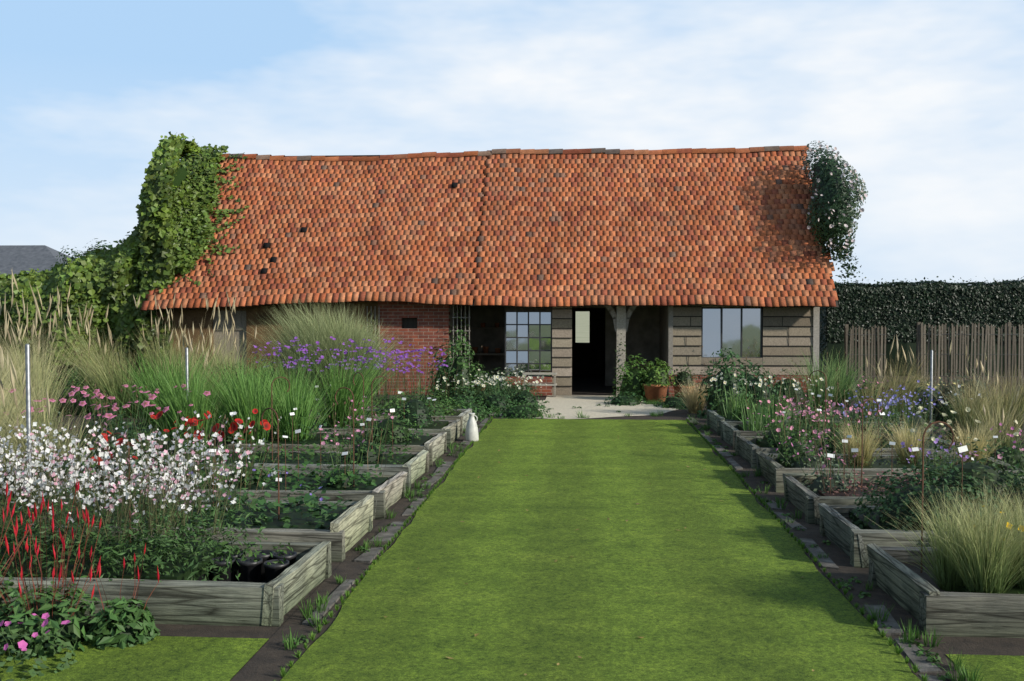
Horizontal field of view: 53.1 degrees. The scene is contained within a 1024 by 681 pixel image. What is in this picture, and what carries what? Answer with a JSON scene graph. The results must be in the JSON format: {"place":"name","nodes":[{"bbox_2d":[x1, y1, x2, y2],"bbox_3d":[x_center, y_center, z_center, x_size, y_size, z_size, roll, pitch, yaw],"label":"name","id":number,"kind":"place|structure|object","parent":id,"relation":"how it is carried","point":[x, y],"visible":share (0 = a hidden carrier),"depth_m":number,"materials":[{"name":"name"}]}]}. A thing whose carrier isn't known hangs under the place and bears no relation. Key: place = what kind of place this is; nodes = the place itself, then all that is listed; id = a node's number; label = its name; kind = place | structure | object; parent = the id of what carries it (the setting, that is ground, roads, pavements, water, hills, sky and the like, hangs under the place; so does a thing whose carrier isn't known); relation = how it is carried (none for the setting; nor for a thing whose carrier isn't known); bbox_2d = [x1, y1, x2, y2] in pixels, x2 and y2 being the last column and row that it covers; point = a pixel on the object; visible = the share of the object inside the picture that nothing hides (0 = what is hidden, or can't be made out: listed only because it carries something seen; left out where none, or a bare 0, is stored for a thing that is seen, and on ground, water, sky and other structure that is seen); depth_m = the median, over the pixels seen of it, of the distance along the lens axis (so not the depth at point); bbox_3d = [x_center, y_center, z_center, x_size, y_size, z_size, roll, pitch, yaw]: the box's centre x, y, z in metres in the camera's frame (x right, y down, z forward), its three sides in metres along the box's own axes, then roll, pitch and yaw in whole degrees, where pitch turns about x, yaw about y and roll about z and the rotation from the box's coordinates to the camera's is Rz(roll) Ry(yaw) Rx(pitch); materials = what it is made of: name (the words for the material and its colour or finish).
{"place":"outdoors","nodes":[
{"label":"outdoors","id":0,"kind":"place"},
{"bbox_2d":[0,245,72,274],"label":"distant roof","id":1,"kind":"structure","parent":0,"point":[15,259],"depth_m":64.17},
{"bbox_2d":[50,238,109,268],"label":"tree leaves","id":2,"kind":"object","parent":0,"point":[79,254],"visible":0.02,"depth_m":49.06,"materials":[{"name":"plant"}]},
{"bbox_2d":[401,328,416,394],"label":"brick pier","id":3,"kind":"structure","parent":0,"point":[409,337],"depth_m":23.04,"materials":[{"name":"red brick"}]},
{"bbox_2d":[401,302,416,317],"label":"brick wall","id":4,"kind":"structure","parent":0,"point":[408,310],"depth_m":23.01,"materials":[{"name":"red brick"}]},
{"bbox_2d":[402,318,416,327],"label":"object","id":5,"kind":"object","parent":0,"point":[409,322],"visible":1,"depth_m":23.14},
{"bbox_2d":[254,153,580,158],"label":"barn roof back slope","id":6,"kind":"structure","parent":0,"point":[348,155],"depth_m":26.42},
{"bbox_2d":[450,305,462,357],"bbox_3d":[-1.226,-0.095,26.400,0.090,2.420,6.320,0,2,4],"label":"trellis","id":7,"kind":"object","parent":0,"point":[455,320],"visible":0.07,"depth_m":24.19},
{"bbox_2d":[463,305,504,379],"bbox_3d":[0.054,-0.072,25.720,2.560,2.420,0.100,0,2,4],"label":"barn porch","id":8,"kind":"object","parent":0,"point":[491,339],"depth_m":25.72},
{"bbox_2d":[144,153,838,310],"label":"barn roof deck","id":9,"kind":"structure","parent":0,"point":[836,301],"depth_m":22.91,"materials":[{"name":"brown wood"}]},
{"bbox_2d":[141,145,837,309],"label":"barn roof tiles","id":10,"kind":"object","parent":9,"relation":"on","point":[274,255],"visible":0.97,"depth_m":24.05,"materials":[{"name":"orange tile"}]},
{"bbox_2d":[156,288,213,368],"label":"wall","id":11,"kind":"structure","parent":10,"relation":"attached to","point":[191,317],"depth_m":23.37,"materials":[{"name":"brown wood"}]},
{"bbox_2d":[212,307,245,310],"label":"lintel","id":12,"kind":"structure","parent":10,"relation":"attached to","point":[230,309],"depth_m":23.29,"materials":[{"name":"black wood"}]},
{"bbox_2d":[246,301,377,394],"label":"brick wall","id":13,"kind":"structure","parent":10,"relation":"attached to","point":[253,318],"depth_m":23.22,"materials":[{"name":"red brick"}]},
{"bbox_2d":[378,302,401,394],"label":"brick pier","id":14,"kind":"structure","parent":10,"relation":"attached to","point":[390,312],"depth_m":23.05,"materials":[{"name":"red brick"}]},
{"bbox_2d":[417,303,449,394],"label":"brick wall","id":15,"kind":"structure","parent":10,"relation":"attached to","point":[433,326],"depth_m":22.99,"materials":[{"name":"red brick"}]},
{"bbox_2d":[576,308,589,310],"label":"barn wall top","id":16,"kind":"structure","parent":10,"relation":"attached to","point":[582,309],"depth_m":29.32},
{"bbox_2d":[762,319,762,357],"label":"barn wall","id":17,"kind":"structure","parent":10,"relation":"attached to","point":[762,338],"depth_m":22.56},
{"bbox_2d":[0,373,1023,678],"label":"garden soil","id":18,"kind":"structure","parent":0,"point":[974,645],"depth_m":6.81,"materials":[{"name":"brown soil"}]},
{"bbox_2d":[0,636,267,680],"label":"lawn","id":19,"kind":"structure","parent":18,"relation":"on","point":[168,658],"depth_m":5.73,"materials":[{"name":"green plant"}]},
{"bbox_2d":[230,417,493,680],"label":"path strip","id":20,"kind":"object","parent":18,"relation":"on","point":[270,658],"visible":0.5,"depth_m":6.66,"materials":[{"name":"soil"}]},
{"bbox_2d":[0,131,867,389],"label":"climbing ivy","id":21,"kind":"object","parent":18,"relation":"on","point":[155,248],"visible":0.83,"depth_m":23.54,"materials":[{"name":"green plant"}]},
{"bbox_2d":[25,344,932,516],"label":"garden stakes","id":22,"kind":"object","parent":18,"relation":"on","point":[28,388],"visible":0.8,"depth_m":8.94,"materials":[{"name":"metal"}]},
{"bbox_2d":[0,141,1023,680],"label":"plants","id":23,"kind":"object","parent":18,"relation":"on","point":[976,552],"depth_m":11.29,"materials":[{"name":"green plant"}]},
{"bbox_2d":[0,408,1023,637],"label":"raised garden beds","id":24,"kind":"object","parent":18,"relation":"on","point":[946,614],"visible":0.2,"depth_m":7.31,"materials":[{"name":"grey wood"}]},
{"bbox_2d":[902,563,953,591],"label":"soil","id":25,"kind":"structure","parent":24,"relation":"in","point":[923,574],"depth_m":7.04,"materials":[{"name":"soil"}]},
{"bbox_2d":[504,377,551,395],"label":"brick wall","id":26,"kind":"structure","parent":18,"relation":"on","point":[546,390],"depth_m":22.86,"materials":[{"name":"red brick"}]},
{"bbox_2d":[505,312,551,376],"bbox_3d":[0.367,0.081,22.945,1.058,1.488,0.040,0,2,4],"label":"window frame","id":27,"kind":"object","parent":26,"relation":"on","point":[528,337],"visible":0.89,"depth_m":22.93,"materials":[{"name":"black metal"}]},
{"bbox_2d":[506,312,550,375],"bbox_3d":[0.369,0.080,22.975,1.030,1.460,0.020,0,2,4],"label":"window glass","id":28,"kind":"object","parent":27,"relation":"in","point":[523,342],"visible":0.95,"depth_m":22.97,"materials":[{"name":"clear glass"}]},
{"bbox_2d":[107,370,995,572],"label":"plant supports","id":29,"kind":"object","parent":18,"relation":"in","point":[928,426],"visible":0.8,"depth_m":9.91,"materials":[{"name":"metal"}]},
{"bbox_2d":[151,384,997,480],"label":"plant labels","id":30,"kind":"object","parent":18,"relation":"in","point":[962,449],"visible":0.73,"depth_m":10.18,"materials":[{"name":"plastic"}]},
{"bbox_2d":[471,323,693,401],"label":"flower pots","id":31,"kind":"object","parent":18,"relation":"on","point":[654,393],"visible":0.3,"depth_m":21.37,"materials":[{"name":"orange ceramic"}]},
{"bbox_2d":[489,400,677,418],"bbox_3d":[1.216,1.324,19.850,4.150,0.001,3.616,0,2,4],"label":"gravel apron","id":32,"kind":"object","parent":18,"relation":"on","point":[567,410],"visible":0.59,"depth_m":19.71,"materials":[{"name":"beige gravel"}]},
{"bbox_2d":[545,395,642,401],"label":"floor","id":33,"kind":"structure","parent":18,"relation":"on","point":[577,398],"depth_m":22.06,"materials":[{"name":"beige stone"}]},
{"bbox_2d":[281,419,920,680],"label":"lawn","id":34,"kind":"structure","parent":18,"relation":"on","point":[734,584],"depth_m":7.34,"materials":[{"name":"green plant"}]},
{"bbox_2d":[669,375,814,396],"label":"brick plinth","id":35,"kind":"structure","parent":18,"relation":"on","point":[697,380],"depth_m":22.48,"materials":[{"name":"red brick"}]},
{"bbox_2d":[684,418,966,680],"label":"path strip","id":36,"kind":"object","parent":18,"relation":"on","point":[847,570],"visible":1,"depth_m":7.69,"materials":[{"name":"soil"}]},
{"bbox_2d":[302,417,941,680],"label":"path slabs","id":37,"kind":"structure","parent":36,"relation":"on","point":[924,665],"depth_m":7.97,"materials":[{"name":"stone"}]},
{"bbox_2d":[465,413,478,441],"bbox_3d":[-0.595,1.277,15.129,0.208,0.410,0.208,0,2,4],"label":"stoneware jug","id":38,"kind":"object","parent":37,"relation":"on","point":[471,432],"visible":0.99,"depth_m":15.06,"materials":[{"name":"white ceramic"}]},
{"bbox_2d":[819,276,1023,375],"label":"clipped hedge","id":39,"kind":"object","parent":18,"relation":"on","point":[901,309],"visible":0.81,"depth_m":29.23,"materials":[{"name":"green plant"}]},
{"bbox_2d":[844,322,1023,385],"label":"wooden fence","id":40,"kind":"object","parent":18,"relation":"on","point":[921,333],"visible":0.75,"depth_m":25.55,"materials":[{"name":"brown wood"}]},
{"bbox_2d":[946,654,1023,680],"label":"lawn","id":41,"kind":"structure","parent":18,"relation":"on","point":[1001,668],"depth_m":5.65,"materials":[{"name":"green plant"}]},
{"bbox_2d":[0,0,1023,283],"label":"sky","id":42,"kind":"structure","parent":0,"point":[924,99],"materials":[{"name":"blue"}]},
{"bbox_2d":[213,288,819,396],"bbox_3d":[-0.067,0.029,22.753,13.590,2.434,0.680,0,2,4],"label":"barn timberwork","id":43,"kind":"object","parent":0,"point":[788,331],"visible":0.66,"depth_m":22.61,"materials":[{"name":"brown wood"}]},
{"bbox_2d":[504,288,551,311],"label":"lintel","id":44,"kind":"structure","parent":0,"point":[525,309],"depth_m":22.82,"materials":[{"name":"black wood"}]},
{"bbox_2d":[575,343,588,374],"bbox_3d":[2.028,0.538,29.465,0.400,0.950,0.200,0,2,4],"label":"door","id":45,"kind":"structure","parent":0,"point":[581,358],"depth_m":29.37,"materials":[{"name":"black wood"}]},
{"bbox_2d":[576,311,589,342],"bbox_3d":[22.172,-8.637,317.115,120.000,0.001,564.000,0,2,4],"label":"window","id":46,"kind":"structure","parent":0,"point":[582,325],"depth_m":100.41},
{"bbox_2d":[572,375,666,395],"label":"barn floor","id":47,"kind":"structure","parent":0,"point":[588,384],"depth_m":25.31,"materials":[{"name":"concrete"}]},
{"bbox_2d":[466,327,651,373],"bbox_3d":[1.211,0.419,25.290,4.709,1.468,0.670,0,2,4],"label":"bench","id":48,"kind":"object","parent":47,"relation":"on","point":[503,353],"visible":0.07,"depth_m":25.09,"materials":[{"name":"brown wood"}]},
{"bbox_2d":[572,308,575,374],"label":"barn wall","id":49,"kind":"structure","parent":47,"relation":"on","point":[573,336],"depth_m":29.36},
{"bbox_2d":[589,308,604,374],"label":"barn wall","id":50,"kind":"structure","parent":47,"relation":"on","point":[597,343],"depth_m":29.32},
{"bbox_2d":[572,305,604,307],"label":"lintel","id":51,"kind":"structure","parent":50,"relation":"attached to","point":[600,306],"depth_m":25.51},
{"bbox_2d":[605,306,659,385],"bbox_3d":[2.997,-0.065,25.516,1.340,2.420,0.100,0,2,4],"label":"barn porch","id":52,"kind":"object","parent":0,"point":[643,335],"visible":0.36,"depth_m":25.46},
{"bbox_2d":[659,306,667,394],"bbox_3d":[3.752,-0.083,26.054,0.090,2.420,6.320,0,2,4],"label":"barn porch","id":53,"kind":"object","parent":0,"point":[663,350],"visible":0.07,"depth_m":24.15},
{"bbox_2d":[701,308,762,357],"bbox_3d":[4.850,-0.167,22.605,1.328,1.128,0.040,0,2,4],"label":"window frame","id":54,"kind":"object","parent":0,"point":[722,330],"visible":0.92,"depth_m":22.59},
{"bbox_2d":[703,309,760,356],"bbox_3d":[4.852,-0.168,22.635,1.300,1.100,0.047,0,2,4],"label":"window glass","id":55,"kind":"object","parent":54,"relation":"in","point":[751,336],"visible":0.87,"depth_m":22.63,"materials":[{"name":"clear glass"}]},
{"label":"bed","id":56,"kind":"object","parent":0,"visible":0},
{"bbox_2d":[197,550,296,582],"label":"nursery pots","id":57,"kind":"object","parent":56,"relation":"on","point":[248,569],"visible":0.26,"depth_m":7.15,"materials":[{"name":"plastic"}]}
]}

